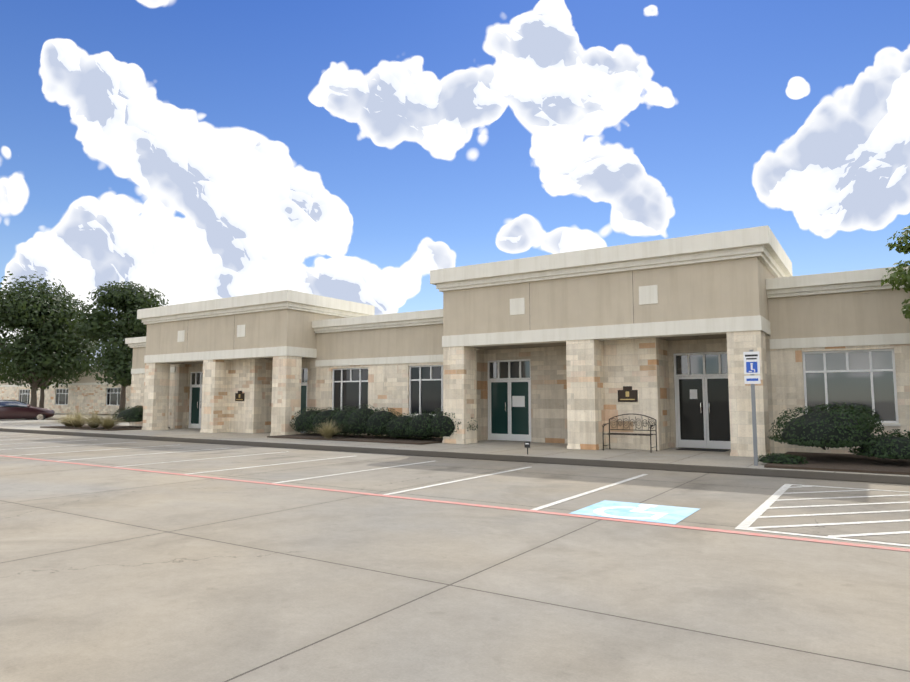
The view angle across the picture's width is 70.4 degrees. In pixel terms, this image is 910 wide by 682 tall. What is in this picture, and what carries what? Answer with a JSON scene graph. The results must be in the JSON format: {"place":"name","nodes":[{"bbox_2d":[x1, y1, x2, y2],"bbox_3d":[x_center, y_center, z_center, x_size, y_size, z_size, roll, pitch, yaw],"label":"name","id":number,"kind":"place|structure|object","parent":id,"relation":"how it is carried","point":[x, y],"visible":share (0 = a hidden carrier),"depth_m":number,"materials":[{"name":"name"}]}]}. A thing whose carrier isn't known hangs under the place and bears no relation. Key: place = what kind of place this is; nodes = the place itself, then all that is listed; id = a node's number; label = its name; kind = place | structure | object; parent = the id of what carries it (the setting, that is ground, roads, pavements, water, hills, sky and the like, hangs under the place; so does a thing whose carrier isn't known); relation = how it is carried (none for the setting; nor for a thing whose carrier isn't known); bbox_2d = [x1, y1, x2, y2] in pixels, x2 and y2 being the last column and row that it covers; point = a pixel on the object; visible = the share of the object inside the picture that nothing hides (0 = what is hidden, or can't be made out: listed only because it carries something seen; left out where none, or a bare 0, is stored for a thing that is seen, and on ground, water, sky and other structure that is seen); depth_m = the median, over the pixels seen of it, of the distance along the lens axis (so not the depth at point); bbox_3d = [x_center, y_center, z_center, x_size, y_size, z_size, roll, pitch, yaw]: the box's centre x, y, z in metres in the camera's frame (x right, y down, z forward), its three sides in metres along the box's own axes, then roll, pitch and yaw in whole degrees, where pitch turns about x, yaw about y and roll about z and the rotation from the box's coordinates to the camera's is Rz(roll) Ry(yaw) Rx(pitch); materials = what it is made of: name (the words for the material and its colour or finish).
{"place":"outdoors","nodes":[
{"label":"outdoors","id":0,"kind":"place"},
{"bbox_2d":[0,365,130,414],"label":"neighbour building","id":1,"kind":"structure","parent":0,"point":[85,394],"depth_m":63.10,"materials":[{"name":"stone"}]},
{"bbox_2d":[0,431,909,681],"bbox_3d":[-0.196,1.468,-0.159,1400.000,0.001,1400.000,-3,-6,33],"label":"ground","id":2,"kind":"structure","parent":0,"point":[107,574],"depth_m":5.51,"materials":[{"name":"concrete"}]},
{"bbox_2d":[0,400,54,419],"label":"parked sedan","id":3,"kind":"object","parent":2,"relation":"on","point":[12,409],"visible":0.9,"depth_m":42.10,"materials":[{"name":"red paint"}]},
{"bbox_2d":[0,329,81,407],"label":"tree","id":4,"kind":"object","parent":2,"relation":"on","point":[41,401],"visible":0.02,"depth_m":60.40,"materials":[{"name":"green plant"}]},
{"bbox_2d":[0,271,116,406],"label":"tree","id":5,"kind":"object","parent":2,"relation":"on","point":[46,316],"visible":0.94,"depth_m":47.81,"materials":[{"name":"green plant"}]},
{"bbox_2d":[69,281,168,412],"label":"tree","id":6,"kind":"object","parent":2,"relation":"on","point":[129,300],"visible":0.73,"depth_m":40.05,"materials":[{"name":"green plant"}]},
{"bbox_2d":[0,414,909,484],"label":"sidewalk kerb","id":7,"kind":"structure","parent":2,"relation":"on","point":[674,459],"depth_m":16.69,"materials":[{"name":"concrete"}]},
{"bbox_2d":[40,425,909,474],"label":"planting beds","id":8,"kind":"object","parent":7,"relation":"on","point":[839,462],"visible":0.67,"depth_m":14.08,"materials":[{"name":"brown soil"}]},
{"bbox_2d":[41,410,83,426],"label":"ornamental grass","id":9,"kind":"object","parent":8,"relation":"on","point":[70,419],"depth_m":30.82,"materials":[{"name":"plant"}]},
{"bbox_2d":[47,408,100,426],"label":"ornamental grass","id":10,"kind":"object","parent":8,"relation":"on","point":[78,422],"depth_m":29.91,"materials":[{"name":"plant"}]},
{"bbox_2d":[69,410,110,427],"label":"ornamental grass","id":11,"kind":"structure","parent":8,"relation":"on","point":[91,420],"depth_m":29.24,"materials":[{"name":"plant"}]},
{"bbox_2d":[81,411,135,428],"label":"ornamental grass","id":12,"kind":"object","parent":8,"relation":"on","point":[108,422],"depth_m":28.51,"materials":[{"name":"plant"}]},
{"bbox_2d":[112,405,142,422],"bbox_3d":[-15.155,3.423,30.264,2.171,0.844,1.397,-3,-6,33],"label":"shrub","id":13,"kind":"object","parent":8,"relation":"on","point":[133,414],"visible":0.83,"depth_m":29.76,"materials":[{"name":"green plant"}]},
{"bbox_2d":[313,419,344,437],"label":"ornamental grass","id":14,"kind":"object","parent":8,"relation":"on","point":[327,432],"depth_m":21.48,"materials":[{"name":"plant"}]},
{"bbox_2d":[290,404,477,439],"bbox_3d":[-2.690,2.700,21.870,7.796,1.160,1.705,-3,-6,33],"label":"boxwood hedge","id":15,"kind":"object","parent":8,"relation":"on","point":[366,420],"visible":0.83,"depth_m":21.26,"materials":[{"name":"green plant"}]},
{"bbox_2d":[758,453,807,463],"bbox_3d":[6.626,2.392,13.150,1.014,0.246,0.702,-3,-6,33],"label":"shrub","id":16,"kind":"object","parent":8,"relation":"on","point":[780,458],"visible":0.92,"depth_m":12.96,"materials":[{"name":"green plant"}]},
{"bbox_2d":[768,402,885,449],"bbox_3d":[7.963,1.820,13.883,2.241,1.030,3.011,-3,-6,33],"label":"shrub","id":17,"kind":"object","parent":8,"relation":"on","point":[823,428],"visible":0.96,"depth_m":13.15,"materials":[{"name":"green plant"}]},
{"bbox_2d":[848,429,909,459],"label":"shrub","id":18,"kind":"object","parent":8,"relation":"on","point":[891,446],"visible":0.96,"depth_m":12.56,"materials":[{"name":"green plant"}]},
{"bbox_2d":[881,225,909,321],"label":"tree","id":19,"kind":"object","parent":8,"relation":"on","point":[902,275],"visible":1,"depth_m":13.36,"materials":[{"name":"green plant"}]},
{"bbox_2d":[125,225,909,456],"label":"office building","id":20,"kind":"structure","parent":7,"relation":"on","point":[576,349],"depth_m":17.91,"materials":[{"name":"stone"}]},
{"bbox_2d":[524,442,529,453],"bbox_3d":[1.772,2.617,15.775,0.150,0.300,0.033,-3,-6,33],"label":"landscape light","id":21,"kind":"object","parent":7,"relation":"on","point":[527,445],"visible":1,"depth_m":15.77,"materials":[{"name":"black plastic"}]},
{"bbox_2d":[602,414,656,452],"bbox_3d":[4.553,2.384,16.854,1.274,0.962,0.533,-3,-6,33],"label":"bench","id":22,"kind":"object","parent":7,"relation":"on","point":[635,423],"visible":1,"depth_m":16.96,"materials":[{"name":"brown metal"}]},
{"bbox_2d":[743,350,760,465],"bbox_3d":[6.091,1.350,13.166,0.300,2.350,0.049,-3,-6,33],"label":"accessible parking sign","id":23,"kind":"object","parent":7,"relation":"on","point":[751,363],"visible":1,"depth_m":13.19,"materials":[{"name":"white metal"}]},
{"bbox_2d":[0,435,909,551],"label":"parking lot markings","id":24,"kind":"object","parent":2,"relation":"on","point":[650,514],"visible":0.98,"depth_m":8.61,"materials":[{"name":"white paint"}]},
{"bbox_2d":[0,0,909,364],"label":"sky","id":25,"kind":"structure","parent":0,"point":[189,151],"materials":[{"name":"blue"}]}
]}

